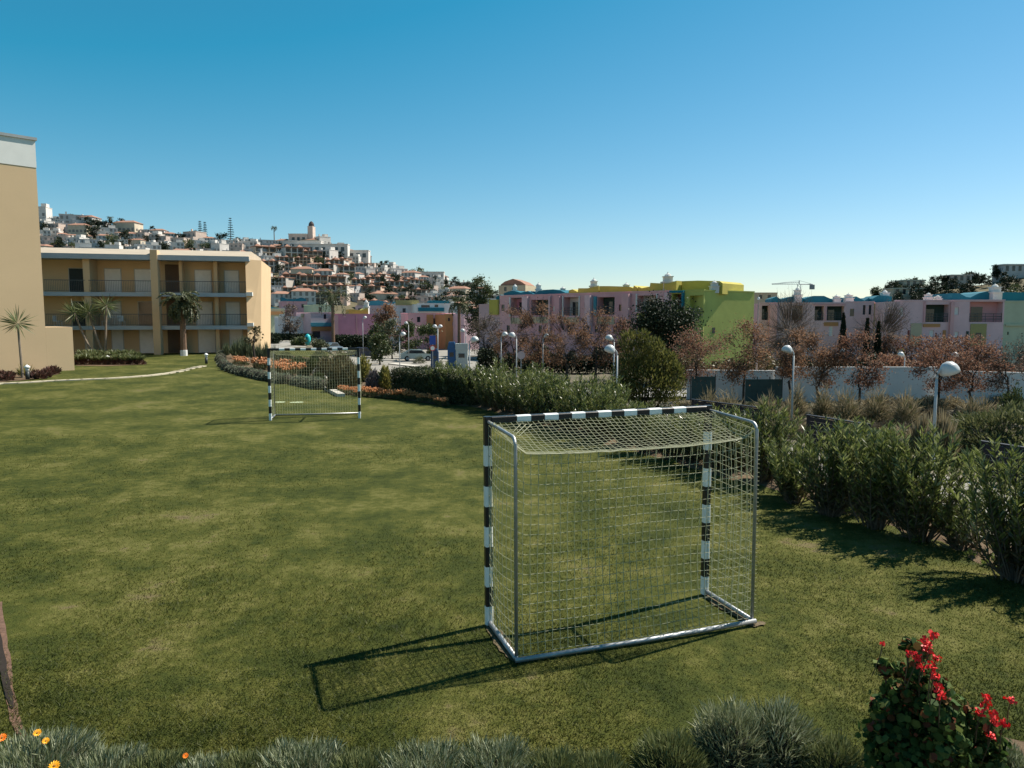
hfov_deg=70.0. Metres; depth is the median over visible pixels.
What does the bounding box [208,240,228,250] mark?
hill house
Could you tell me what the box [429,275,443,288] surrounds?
hill house
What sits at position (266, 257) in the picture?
hill house
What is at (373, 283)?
terrace house
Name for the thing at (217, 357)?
border plant
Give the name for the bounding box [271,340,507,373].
road
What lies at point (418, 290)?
terrace house
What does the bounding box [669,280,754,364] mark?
terraced house
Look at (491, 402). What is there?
oleander shrub
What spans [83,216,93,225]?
hill tree
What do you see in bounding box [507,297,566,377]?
bare tree
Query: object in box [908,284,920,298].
hill tree
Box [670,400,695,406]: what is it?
scrub bush
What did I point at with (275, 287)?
hill house
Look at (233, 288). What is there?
apartment building
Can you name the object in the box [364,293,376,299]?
hill tree
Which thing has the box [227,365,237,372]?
border plant
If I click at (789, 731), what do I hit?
grey shrub
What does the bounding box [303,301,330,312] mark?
town house
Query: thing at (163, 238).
hill house
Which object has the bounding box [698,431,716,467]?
oleander shrub
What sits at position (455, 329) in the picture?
town house
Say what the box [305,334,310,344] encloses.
bottle bank
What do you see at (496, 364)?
oleander shrub
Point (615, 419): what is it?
oleander shrub
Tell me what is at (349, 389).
orange flower clump
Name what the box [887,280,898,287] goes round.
hill tree
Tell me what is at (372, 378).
bed shrub
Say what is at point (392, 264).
hill house
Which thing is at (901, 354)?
street lamp
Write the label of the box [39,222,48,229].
hill tree
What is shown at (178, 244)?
hill house
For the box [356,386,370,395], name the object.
orange flower clump
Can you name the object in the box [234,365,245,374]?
border plant
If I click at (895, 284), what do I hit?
hill tree
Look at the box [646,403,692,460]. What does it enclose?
oleander shrub
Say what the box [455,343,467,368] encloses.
utility cabinet
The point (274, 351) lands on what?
blade plant
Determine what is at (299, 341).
tree
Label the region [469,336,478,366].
street lamp
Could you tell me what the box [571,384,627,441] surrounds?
oleander shrub
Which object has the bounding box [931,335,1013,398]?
brown tree
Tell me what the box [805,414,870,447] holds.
fence panel
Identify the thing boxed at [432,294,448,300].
hill tree
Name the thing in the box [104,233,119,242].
hill tree
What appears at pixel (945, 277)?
hill tree
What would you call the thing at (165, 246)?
hill tree
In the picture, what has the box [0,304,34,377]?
yucca
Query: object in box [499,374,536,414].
oleander shrub
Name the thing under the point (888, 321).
leafless tree
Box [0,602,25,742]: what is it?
trunk
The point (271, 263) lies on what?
terrace house
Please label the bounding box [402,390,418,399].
orange flower clump
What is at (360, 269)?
hill house
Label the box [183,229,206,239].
hill house
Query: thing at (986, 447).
fence panel
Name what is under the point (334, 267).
terrace house
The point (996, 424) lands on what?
grass hummock
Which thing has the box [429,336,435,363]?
road sign
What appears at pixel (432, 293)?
hill house
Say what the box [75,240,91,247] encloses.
hill house
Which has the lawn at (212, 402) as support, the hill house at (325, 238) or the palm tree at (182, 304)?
the palm tree at (182, 304)
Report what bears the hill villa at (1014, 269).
on the hill at (983, 287)
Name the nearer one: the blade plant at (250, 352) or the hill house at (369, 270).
the blade plant at (250, 352)
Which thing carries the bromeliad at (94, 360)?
on the soil bed at (107, 365)
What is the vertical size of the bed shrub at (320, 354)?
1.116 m
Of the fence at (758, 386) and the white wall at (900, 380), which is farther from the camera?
the white wall at (900, 380)
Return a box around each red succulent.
[0,371,14,380]
[31,370,48,378]
[42,369,52,376]
[43,365,57,373]
[49,365,61,373]
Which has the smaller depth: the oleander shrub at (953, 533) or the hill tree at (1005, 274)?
the oleander shrub at (953, 533)
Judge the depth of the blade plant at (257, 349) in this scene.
52.24 m
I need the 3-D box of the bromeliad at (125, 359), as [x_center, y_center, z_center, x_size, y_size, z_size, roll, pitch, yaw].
[-25.529,-1.577,48.203,0.877,0.736,0.865,-5,7,-44]
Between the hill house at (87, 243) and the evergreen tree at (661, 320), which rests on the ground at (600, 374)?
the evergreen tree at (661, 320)
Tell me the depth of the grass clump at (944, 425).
19.58 m
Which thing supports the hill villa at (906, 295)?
on the hill at (983, 287)
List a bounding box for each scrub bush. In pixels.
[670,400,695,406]
[676,401,690,414]
[786,427,805,439]
[870,422,884,428]
[877,394,897,410]
[878,425,911,439]
[879,417,898,426]
[887,398,922,415]
[896,419,915,433]
[912,400,929,411]
[916,394,949,410]
[921,405,944,418]
[922,406,952,418]
[941,395,968,409]
[947,405,967,417]
[977,401,1000,412]
[986,394,1002,404]
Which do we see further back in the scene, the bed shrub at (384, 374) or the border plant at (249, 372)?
the border plant at (249, 372)
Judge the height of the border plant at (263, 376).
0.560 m
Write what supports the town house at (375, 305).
on the ground at (600, 374)
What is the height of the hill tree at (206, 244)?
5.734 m
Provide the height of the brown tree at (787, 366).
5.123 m
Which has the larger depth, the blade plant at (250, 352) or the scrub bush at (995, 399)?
the blade plant at (250, 352)
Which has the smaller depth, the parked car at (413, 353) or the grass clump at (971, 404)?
the grass clump at (971, 404)
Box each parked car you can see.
[325,342,342,353]
[347,347,379,356]
[400,349,430,360]
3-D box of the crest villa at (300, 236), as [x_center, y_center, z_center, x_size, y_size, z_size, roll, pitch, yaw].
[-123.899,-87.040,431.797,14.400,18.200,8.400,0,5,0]
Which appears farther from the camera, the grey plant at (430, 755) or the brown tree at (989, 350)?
the brown tree at (989, 350)
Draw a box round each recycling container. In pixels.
[431,349,438,368]
[448,342,455,368]
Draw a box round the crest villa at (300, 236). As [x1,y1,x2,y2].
[288,221,315,240]
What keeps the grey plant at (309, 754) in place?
on the lawn at (212, 402)
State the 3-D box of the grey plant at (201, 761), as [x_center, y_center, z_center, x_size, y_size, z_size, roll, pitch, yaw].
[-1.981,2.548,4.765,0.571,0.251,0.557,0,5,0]
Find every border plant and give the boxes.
[214,355,227,360]
[219,360,229,368]
[221,363,232,370]
[224,363,234,371]
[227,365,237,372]
[230,366,239,373]
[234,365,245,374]
[238,367,248,375]
[243,367,252,376]
[247,368,257,377]
[249,369,258,378]
[252,369,264,378]
[255,371,265,379]
[260,371,271,380]
[264,370,275,380]
[277,373,293,383]
[301,375,312,386]
[312,377,328,389]
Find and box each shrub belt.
[476,345,629,373]
[673,347,784,387]
[776,349,887,366]
[876,348,1023,378]
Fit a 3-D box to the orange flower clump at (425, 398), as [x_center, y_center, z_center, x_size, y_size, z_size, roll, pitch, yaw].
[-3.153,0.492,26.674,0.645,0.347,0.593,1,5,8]
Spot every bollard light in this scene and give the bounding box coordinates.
[24,365,29,378]
[204,353,207,363]
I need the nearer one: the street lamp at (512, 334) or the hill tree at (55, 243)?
the street lamp at (512, 334)
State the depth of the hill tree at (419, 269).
432.72 m
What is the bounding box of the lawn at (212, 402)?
[0,350,1023,767]
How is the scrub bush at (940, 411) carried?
on the ground at (600, 374)
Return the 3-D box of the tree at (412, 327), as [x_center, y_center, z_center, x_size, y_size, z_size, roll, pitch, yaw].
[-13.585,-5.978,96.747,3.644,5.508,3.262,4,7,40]
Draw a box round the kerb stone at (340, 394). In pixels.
[324,387,344,396]
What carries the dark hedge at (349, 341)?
on the ground at (600, 374)
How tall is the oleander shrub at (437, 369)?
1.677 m
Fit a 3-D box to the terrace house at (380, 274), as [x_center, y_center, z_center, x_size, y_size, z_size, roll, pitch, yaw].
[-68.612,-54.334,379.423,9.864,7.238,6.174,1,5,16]
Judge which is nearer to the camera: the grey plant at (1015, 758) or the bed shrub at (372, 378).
the grey plant at (1015, 758)
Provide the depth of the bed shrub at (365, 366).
35.00 m
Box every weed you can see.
[845,504,859,514]
[963,548,976,557]
[979,552,996,566]
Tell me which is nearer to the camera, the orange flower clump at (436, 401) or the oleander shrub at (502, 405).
the oleander shrub at (502, 405)
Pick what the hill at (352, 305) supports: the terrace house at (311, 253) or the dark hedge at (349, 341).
the terrace house at (311, 253)
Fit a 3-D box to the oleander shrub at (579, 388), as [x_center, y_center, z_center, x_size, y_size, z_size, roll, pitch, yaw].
[2.062,0.546,18.974,1.247,1.753,1.518,-3,6,-32]
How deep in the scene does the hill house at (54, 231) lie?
394.45 m
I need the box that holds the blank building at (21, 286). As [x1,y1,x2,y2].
[0,132,74,371]
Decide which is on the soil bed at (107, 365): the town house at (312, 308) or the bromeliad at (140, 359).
the bromeliad at (140, 359)
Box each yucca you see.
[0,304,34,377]
[52,296,91,349]
[68,292,121,351]
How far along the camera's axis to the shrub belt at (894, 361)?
56.55 m
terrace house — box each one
[250,243,280,255]
[261,259,286,272]
[271,275,294,286]
[274,255,294,262]
[281,244,310,256]
[281,286,299,292]
[282,272,311,285]
[284,262,301,269]
[295,256,313,264]
[297,283,323,291]
[299,273,328,284]
[303,249,322,256]
[314,256,326,263]
[315,274,345,284]
[315,290,340,304]
[316,262,341,273]
[324,258,349,264]
[324,282,354,295]
[332,257,351,265]
[334,263,355,277]
[350,262,370,267]
[351,277,374,285]
[356,284,385,294]
[357,298,383,304]
[365,275,390,282]
[369,272,390,276]
[370,281,389,290]
[388,279,409,287]
[393,296,409,301]
[402,277,423,283]
[407,287,427,294]
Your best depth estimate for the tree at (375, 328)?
97.55 m
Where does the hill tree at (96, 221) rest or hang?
on the hill at (352, 305)
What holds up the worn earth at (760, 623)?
on the lawn at (212, 402)
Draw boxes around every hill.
[67,233,442,313]
[936,278,1023,293]
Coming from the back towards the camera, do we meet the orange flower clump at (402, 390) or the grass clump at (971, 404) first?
the grass clump at (971, 404)
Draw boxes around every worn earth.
[486,626,514,660]
[702,594,746,620]
[749,621,765,625]
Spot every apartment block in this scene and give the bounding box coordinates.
[499,279,535,294]
[754,292,776,303]
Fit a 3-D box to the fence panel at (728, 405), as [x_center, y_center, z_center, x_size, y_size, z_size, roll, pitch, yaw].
[7.674,1.232,24.750,0.125,1.080,1.788,-3,6,-34]
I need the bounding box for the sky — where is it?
[0,0,1023,298]
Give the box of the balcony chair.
[117,316,123,325]
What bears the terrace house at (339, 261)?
on the hill at (352, 305)
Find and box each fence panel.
[690,399,717,425]
[717,402,761,429]
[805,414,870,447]
[979,440,1023,488]
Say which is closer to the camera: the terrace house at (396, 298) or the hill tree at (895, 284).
the hill tree at (895, 284)
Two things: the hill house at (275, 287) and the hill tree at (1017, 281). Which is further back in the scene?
the hill house at (275, 287)
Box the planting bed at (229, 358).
[226,354,445,404]
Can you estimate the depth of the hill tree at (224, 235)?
433.47 m
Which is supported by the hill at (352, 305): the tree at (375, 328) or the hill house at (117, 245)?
the hill house at (117, 245)
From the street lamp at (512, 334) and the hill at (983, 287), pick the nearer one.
the street lamp at (512, 334)
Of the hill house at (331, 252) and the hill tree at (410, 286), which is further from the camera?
the hill house at (331, 252)
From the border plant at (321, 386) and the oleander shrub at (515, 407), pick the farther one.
the border plant at (321, 386)
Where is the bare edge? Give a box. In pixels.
[0,634,13,707]
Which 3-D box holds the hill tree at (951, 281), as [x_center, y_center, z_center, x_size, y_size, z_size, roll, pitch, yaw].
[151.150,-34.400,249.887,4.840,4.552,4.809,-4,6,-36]
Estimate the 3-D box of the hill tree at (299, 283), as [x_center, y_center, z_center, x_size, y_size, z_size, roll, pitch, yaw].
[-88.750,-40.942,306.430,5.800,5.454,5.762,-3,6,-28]
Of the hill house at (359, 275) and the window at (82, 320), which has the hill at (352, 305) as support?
the hill house at (359, 275)
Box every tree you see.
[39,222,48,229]
[50,238,65,245]
[51,240,65,247]
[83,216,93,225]
[84,224,102,237]
[90,218,100,225]
[95,240,103,247]
[99,220,108,226]
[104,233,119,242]
[121,230,131,243]
[142,235,150,241]
[156,291,201,355]
[159,243,169,249]
[182,237,194,248]
[199,242,209,247]
[214,232,228,239]
[271,276,280,284]
[271,332,282,343]
[274,263,285,272]
[279,302,300,334]
[289,336,307,345]
[294,280,306,286]
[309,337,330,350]
[312,255,324,262]
[313,286,353,351]
[347,272,356,280]
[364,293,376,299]
[365,321,385,351]
[366,300,400,355]
[368,330,394,364]
[376,276,390,288]
[377,318,406,358]
[384,287,393,301]
[396,288,408,291]
[396,318,420,350]
[404,283,416,295]
[409,267,427,271]
[416,322,442,353]
[417,283,433,292]
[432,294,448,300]
[442,290,455,296]
[444,296,470,342]
[461,274,494,343]
[468,312,506,369]
[486,301,538,373]
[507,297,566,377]
[539,310,595,382]
[568,300,618,378]
[609,313,631,368]
[615,282,712,374]
[664,322,730,386]
[711,313,779,404]
[748,285,829,358]
[770,325,812,399]
[784,323,857,403]
[829,325,896,405]
[849,298,917,355]
[869,286,883,295]
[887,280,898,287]
[890,282,899,287]
[893,290,905,299]
[904,334,975,398]
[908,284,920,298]
[910,293,923,299]
[917,284,933,294]
[924,282,939,293]
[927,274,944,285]
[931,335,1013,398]
[937,285,951,293]
[940,275,948,284]
[946,277,959,289]
[954,283,964,291]
[958,288,969,292]
[963,282,970,292]
[966,271,979,279]
[967,278,979,289]
[972,333,1023,398]
[977,275,986,285]
[984,275,992,285]
[990,264,1000,279]
[998,272,1013,286]
[998,274,1017,289]
[1006,286,1017,291]
[1008,283,1021,291]
[1014,278,1023,284]
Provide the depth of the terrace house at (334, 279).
319.96 m
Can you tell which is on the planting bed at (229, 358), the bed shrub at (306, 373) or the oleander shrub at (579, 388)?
the bed shrub at (306, 373)
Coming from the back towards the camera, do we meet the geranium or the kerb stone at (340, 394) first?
the kerb stone at (340, 394)
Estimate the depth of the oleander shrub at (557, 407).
19.56 m
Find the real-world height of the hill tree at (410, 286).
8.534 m
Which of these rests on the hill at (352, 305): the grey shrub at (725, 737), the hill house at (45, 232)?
the hill house at (45, 232)
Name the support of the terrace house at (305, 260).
on the hill at (352, 305)
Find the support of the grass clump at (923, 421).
on the ground at (600, 374)
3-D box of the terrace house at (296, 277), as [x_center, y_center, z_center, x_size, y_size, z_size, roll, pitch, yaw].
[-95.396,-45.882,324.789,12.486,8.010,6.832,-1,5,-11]
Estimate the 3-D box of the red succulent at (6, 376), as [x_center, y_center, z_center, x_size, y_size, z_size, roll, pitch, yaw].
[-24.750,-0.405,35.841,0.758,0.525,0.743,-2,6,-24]
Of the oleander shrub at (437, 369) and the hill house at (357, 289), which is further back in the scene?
the hill house at (357, 289)
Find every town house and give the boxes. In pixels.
[271,307,284,333]
[274,314,303,333]
[279,297,306,315]
[296,312,331,341]
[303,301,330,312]
[334,300,374,335]
[355,300,394,325]
[387,300,418,343]
[400,313,445,348]
[412,300,449,312]
[435,314,452,348]
[441,313,478,349]
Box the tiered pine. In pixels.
[227,218,233,239]
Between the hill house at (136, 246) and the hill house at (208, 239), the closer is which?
the hill house at (136, 246)
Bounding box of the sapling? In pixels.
[244,326,263,368]
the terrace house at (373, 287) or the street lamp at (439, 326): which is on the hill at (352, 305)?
the terrace house at (373, 287)
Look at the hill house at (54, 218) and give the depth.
430.26 m
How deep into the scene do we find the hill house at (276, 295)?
281.69 m
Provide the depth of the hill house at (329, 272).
334.84 m
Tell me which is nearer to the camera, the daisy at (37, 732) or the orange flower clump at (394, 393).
the daisy at (37, 732)
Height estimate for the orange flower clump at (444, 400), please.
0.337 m
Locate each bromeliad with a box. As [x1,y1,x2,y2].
[74,354,84,364]
[79,353,93,364]
[87,356,98,364]
[95,355,104,364]
[102,355,115,364]
[104,351,118,359]
[111,354,123,364]
[119,354,131,364]
[126,354,138,363]
[128,351,140,355]
[135,354,146,364]
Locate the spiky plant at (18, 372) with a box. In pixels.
[15,363,33,375]
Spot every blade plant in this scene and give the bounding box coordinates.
[222,342,230,355]
[228,340,236,355]
[233,334,243,356]
[239,335,250,357]
[247,343,255,357]
[255,342,261,359]
[259,340,270,359]
[270,344,278,358]
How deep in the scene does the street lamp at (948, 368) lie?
19.02 m
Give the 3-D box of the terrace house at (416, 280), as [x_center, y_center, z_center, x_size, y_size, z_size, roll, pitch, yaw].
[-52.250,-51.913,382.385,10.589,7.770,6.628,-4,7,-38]
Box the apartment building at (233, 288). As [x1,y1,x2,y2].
[41,247,270,354]
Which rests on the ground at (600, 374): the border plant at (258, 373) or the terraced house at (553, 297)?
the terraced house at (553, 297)
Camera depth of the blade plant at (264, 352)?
51.64 m
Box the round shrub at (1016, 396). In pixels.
[998,382,1023,413]
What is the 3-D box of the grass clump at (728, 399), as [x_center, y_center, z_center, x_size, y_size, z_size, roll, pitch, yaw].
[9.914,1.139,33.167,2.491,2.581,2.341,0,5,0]
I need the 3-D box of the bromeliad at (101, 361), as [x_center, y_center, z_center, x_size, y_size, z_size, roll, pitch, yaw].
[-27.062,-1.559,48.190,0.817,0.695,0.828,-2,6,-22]
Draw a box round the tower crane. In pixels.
[773,280,814,289]
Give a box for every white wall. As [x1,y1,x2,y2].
[686,370,774,399]
[775,367,938,402]
[940,371,1023,403]
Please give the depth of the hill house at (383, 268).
410.97 m
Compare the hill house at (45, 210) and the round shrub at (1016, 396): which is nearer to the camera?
the round shrub at (1016, 396)
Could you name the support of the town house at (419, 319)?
on the ground at (600, 374)
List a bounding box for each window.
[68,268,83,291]
[71,301,85,325]
[137,301,152,325]
[312,331,319,337]
[829,326,832,335]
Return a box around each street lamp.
[399,332,405,366]
[404,321,408,361]
[437,325,442,348]
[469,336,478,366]
[501,332,507,366]
[509,332,516,376]
[604,345,617,386]
[605,335,614,380]
[781,345,794,420]
[897,352,904,366]
[932,361,960,465]
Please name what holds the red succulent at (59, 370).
on the soil bed at (17, 378)
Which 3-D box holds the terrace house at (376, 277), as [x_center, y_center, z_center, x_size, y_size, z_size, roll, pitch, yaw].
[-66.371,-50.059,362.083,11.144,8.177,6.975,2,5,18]
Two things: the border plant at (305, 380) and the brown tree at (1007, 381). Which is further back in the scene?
the brown tree at (1007, 381)
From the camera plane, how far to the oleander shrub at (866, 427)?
11.78 m
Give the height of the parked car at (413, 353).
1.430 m
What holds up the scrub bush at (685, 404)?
on the ground at (600, 374)
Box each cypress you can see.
[837,312,846,363]
[862,318,870,353]
[873,321,881,356]
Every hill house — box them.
[38,203,52,220]
[39,218,53,229]
[40,228,50,235]
[40,234,53,243]
[40,244,55,247]
[48,216,58,220]
[48,222,65,232]
[51,228,62,235]
[52,233,70,241]
[56,221,73,232]
[59,212,89,222]
[63,234,88,245]
[67,223,90,234]
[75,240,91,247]
[76,238,102,246]
[79,214,101,224]
[79,247,108,248]
[96,225,117,235]
[96,233,112,241]
[104,242,122,248]
[112,237,127,243]
[113,220,142,231]
[123,244,139,248]
[127,231,137,239]
[128,238,145,245]
[133,230,152,239]
[139,242,160,249]
[148,231,164,241]
[149,229,168,232]
[156,235,171,242]
[162,231,176,237]
[164,240,183,249]
[170,235,189,248]
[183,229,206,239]
[190,238,205,248]
[199,240,217,248]
[204,237,215,241]
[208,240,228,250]
[226,238,238,244]
[229,241,243,249]
[238,239,259,248]
[244,248,267,255]
[258,238,274,245]
[261,253,283,260]
[271,285,282,291]
[271,290,291,305]
[274,238,288,243]
[278,269,290,275]
[290,266,315,274]
[290,287,315,304]
[301,238,317,240]
[307,262,316,268]
[313,247,337,259]
[313,268,334,275]
[314,234,330,243]
[335,272,349,282]
[340,294,349,305]
[348,254,361,262]
[348,284,360,292]
[349,264,364,277]
[350,291,364,301]
[353,272,363,278]
[365,266,374,275]
[369,290,397,301]
[373,265,388,270]
[379,262,397,267]
[385,270,400,276]
[389,266,407,271]
[395,291,410,297]
[401,270,420,278]
[409,292,427,302]
[412,282,427,291]
[419,275,428,280]
[420,291,440,296]
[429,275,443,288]
[438,287,449,294]
[449,285,469,293]
[449,299,457,313]
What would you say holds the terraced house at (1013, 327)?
on the ground at (600, 374)
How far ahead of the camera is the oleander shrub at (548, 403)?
20.34 m
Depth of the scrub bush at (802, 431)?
24.98 m
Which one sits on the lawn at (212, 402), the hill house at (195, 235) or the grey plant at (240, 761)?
the grey plant at (240, 761)
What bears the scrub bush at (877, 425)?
on the ground at (600, 374)
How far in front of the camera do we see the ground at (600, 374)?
63.56 m
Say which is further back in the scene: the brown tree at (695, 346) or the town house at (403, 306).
the town house at (403, 306)
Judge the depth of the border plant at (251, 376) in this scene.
37.19 m
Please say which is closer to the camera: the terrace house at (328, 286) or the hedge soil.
the hedge soil
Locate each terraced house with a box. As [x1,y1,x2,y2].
[478,296,499,357]
[499,282,541,357]
[530,287,568,361]
[562,278,599,358]
[593,282,648,364]
[631,272,681,351]
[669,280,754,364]
[753,286,806,360]
[803,294,845,360]
[842,293,874,360]
[864,290,891,334]
[873,292,961,361]
[932,283,1005,360]
[1002,292,1023,365]
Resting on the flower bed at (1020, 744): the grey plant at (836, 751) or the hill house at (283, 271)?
the grey plant at (836, 751)
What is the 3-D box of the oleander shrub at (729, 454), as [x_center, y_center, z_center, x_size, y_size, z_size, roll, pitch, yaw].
[4.203,1.093,14.460,1.331,1.489,1.356,4,6,34]
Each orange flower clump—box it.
[231,356,244,364]
[236,357,250,365]
[250,356,266,368]
[255,358,274,369]
[270,363,283,372]
[274,362,289,372]
[277,358,290,363]
[280,366,294,372]
[285,362,305,374]
[346,386,357,394]
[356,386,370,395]
[363,388,378,396]
[369,387,383,397]
[378,391,388,397]
[382,389,394,397]
[390,389,402,398]
[394,388,410,399]
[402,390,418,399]
[417,392,430,402]
[428,394,440,402]
[433,397,441,403]
[437,397,448,405]
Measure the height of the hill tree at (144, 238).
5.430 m
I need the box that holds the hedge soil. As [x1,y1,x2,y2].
[451,403,1011,565]
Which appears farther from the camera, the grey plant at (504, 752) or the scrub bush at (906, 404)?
the scrub bush at (906, 404)
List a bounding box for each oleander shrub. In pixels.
[424,358,458,388]
[438,361,472,396]
[454,362,488,402]
[469,366,507,407]
[476,357,517,380]
[478,366,510,411]
[489,373,513,412]
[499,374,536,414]
[509,360,555,383]
[511,367,555,413]
[517,372,560,423]
[533,370,571,426]
[549,381,586,431]
[550,372,580,389]
[559,372,625,435]
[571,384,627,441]
[590,371,631,408]
[604,398,641,445]
[625,398,668,452]
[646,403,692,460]
[668,404,716,464]
[693,403,758,471]
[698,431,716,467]
[720,394,806,483]
[729,434,745,470]
[764,435,819,495]
[766,441,824,504]
[789,414,874,517]
[821,419,930,529]
[839,415,885,502]
[863,420,984,542]
[926,488,990,550]
[946,436,1023,584]
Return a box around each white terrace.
[282,241,323,246]
[294,244,349,257]
[350,250,370,262]
[420,272,444,285]
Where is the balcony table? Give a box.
[107,317,120,325]
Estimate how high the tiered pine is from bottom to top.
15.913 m
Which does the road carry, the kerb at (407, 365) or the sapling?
the kerb at (407, 365)
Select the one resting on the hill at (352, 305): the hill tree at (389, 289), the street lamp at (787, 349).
the hill tree at (389, 289)
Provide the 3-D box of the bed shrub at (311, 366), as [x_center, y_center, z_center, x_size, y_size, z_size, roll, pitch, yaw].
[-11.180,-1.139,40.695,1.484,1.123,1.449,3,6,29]
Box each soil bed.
[0,374,55,381]
[76,360,142,365]
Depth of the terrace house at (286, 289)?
299.09 m
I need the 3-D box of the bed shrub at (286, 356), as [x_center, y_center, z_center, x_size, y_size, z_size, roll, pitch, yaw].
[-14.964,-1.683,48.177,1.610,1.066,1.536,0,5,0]
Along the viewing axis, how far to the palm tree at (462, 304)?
99.24 m
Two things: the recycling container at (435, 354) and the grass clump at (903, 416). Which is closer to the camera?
the grass clump at (903, 416)
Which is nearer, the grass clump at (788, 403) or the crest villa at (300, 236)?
the grass clump at (788, 403)
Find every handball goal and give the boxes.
[267,348,360,419]
[483,405,759,662]
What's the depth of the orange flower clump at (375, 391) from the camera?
28.24 m
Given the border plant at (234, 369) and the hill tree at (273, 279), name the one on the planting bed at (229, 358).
the border plant at (234, 369)
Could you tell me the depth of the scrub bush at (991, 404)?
40.15 m
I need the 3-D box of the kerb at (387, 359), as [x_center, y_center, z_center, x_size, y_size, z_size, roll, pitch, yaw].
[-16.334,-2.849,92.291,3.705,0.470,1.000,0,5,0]
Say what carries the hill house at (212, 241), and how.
on the hill at (352, 305)
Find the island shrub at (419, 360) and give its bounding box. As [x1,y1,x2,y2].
[412,355,425,363]
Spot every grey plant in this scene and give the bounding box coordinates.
[0,720,109,767]
[59,739,148,767]
[124,745,194,767]
[174,749,236,767]
[208,745,278,767]
[244,734,351,767]
[320,742,392,767]
[376,733,477,767]
[448,730,542,767]
[518,741,588,767]
[571,745,637,767]
[628,725,715,767]
[793,728,872,767]
[1005,736,1023,767]
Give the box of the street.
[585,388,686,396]
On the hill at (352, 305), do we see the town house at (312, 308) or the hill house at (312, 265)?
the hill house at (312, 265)
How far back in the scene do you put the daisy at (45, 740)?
4.81 m
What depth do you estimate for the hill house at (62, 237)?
377.07 m
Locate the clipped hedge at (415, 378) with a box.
[388,365,482,406]
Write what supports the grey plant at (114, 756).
on the lawn at (212, 402)
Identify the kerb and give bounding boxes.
[370,359,397,360]
[388,363,418,366]
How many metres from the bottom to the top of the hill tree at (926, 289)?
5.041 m
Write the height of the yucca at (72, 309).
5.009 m
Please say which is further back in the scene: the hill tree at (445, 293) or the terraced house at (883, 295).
the hill tree at (445, 293)
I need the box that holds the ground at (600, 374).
[281,342,1013,534]
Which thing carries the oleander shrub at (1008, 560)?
on the hedge soil
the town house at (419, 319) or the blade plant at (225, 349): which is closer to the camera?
the blade plant at (225, 349)
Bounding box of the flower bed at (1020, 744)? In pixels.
[714,737,1023,767]
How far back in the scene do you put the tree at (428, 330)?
91.39 m
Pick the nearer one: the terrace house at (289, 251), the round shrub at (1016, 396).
the round shrub at (1016, 396)
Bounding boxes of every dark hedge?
[277,333,313,340]
[335,334,372,351]
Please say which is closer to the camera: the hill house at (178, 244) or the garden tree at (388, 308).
the garden tree at (388, 308)
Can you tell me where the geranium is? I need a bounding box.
[855,629,1017,767]
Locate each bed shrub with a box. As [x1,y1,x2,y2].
[274,351,293,362]
[288,355,304,370]
[297,369,310,376]
[300,356,318,372]
[311,350,329,361]
[312,371,326,379]
[313,356,332,375]
[325,379,340,390]
[326,357,345,380]
[331,350,351,364]
[337,359,363,385]
[356,353,371,381]
[363,367,380,390]
[377,365,391,391]
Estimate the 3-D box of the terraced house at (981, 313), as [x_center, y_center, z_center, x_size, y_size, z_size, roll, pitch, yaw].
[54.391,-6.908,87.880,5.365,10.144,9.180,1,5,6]
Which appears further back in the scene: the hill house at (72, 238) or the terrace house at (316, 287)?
the hill house at (72, 238)
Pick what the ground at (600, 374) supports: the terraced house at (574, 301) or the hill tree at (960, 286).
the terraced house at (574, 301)
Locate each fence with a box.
[690,374,715,402]
[745,377,782,402]
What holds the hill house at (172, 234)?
on the hill at (352, 305)
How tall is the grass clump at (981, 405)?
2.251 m
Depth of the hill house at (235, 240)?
429.62 m
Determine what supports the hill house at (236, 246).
on the hill at (352, 305)
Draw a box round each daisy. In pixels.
[0,733,6,758]
[33,729,41,749]
[42,737,49,749]
[48,760,59,767]
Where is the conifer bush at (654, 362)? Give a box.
[610,326,687,415]
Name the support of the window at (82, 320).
in the apartment building at (233, 288)
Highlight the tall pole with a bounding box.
[756,297,759,368]
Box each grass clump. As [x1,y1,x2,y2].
[699,385,719,402]
[715,385,747,411]
[748,386,781,420]
[773,395,805,422]
[784,382,811,419]
[807,382,838,417]
[828,386,867,421]
[857,385,895,423]
[886,385,928,425]
[906,412,931,456]
[921,408,962,461]
[955,393,985,415]
[965,393,997,412]
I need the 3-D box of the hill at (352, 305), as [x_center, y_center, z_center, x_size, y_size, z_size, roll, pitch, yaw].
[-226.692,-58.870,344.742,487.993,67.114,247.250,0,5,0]
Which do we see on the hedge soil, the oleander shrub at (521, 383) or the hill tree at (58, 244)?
the oleander shrub at (521, 383)
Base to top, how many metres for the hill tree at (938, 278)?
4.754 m
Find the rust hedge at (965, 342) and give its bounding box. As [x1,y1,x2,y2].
[881,333,985,363]
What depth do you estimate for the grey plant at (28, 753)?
4.87 m
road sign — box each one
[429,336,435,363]
[517,351,524,358]
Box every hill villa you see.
[883,288,929,300]
[894,280,925,286]
[942,275,972,287]
[991,264,1023,282]
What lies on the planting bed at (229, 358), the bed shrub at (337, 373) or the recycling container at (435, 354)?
the bed shrub at (337, 373)
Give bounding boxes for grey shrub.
[687,691,779,767]
[737,693,828,767]
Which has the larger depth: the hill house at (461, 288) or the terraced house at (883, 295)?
the hill house at (461, 288)

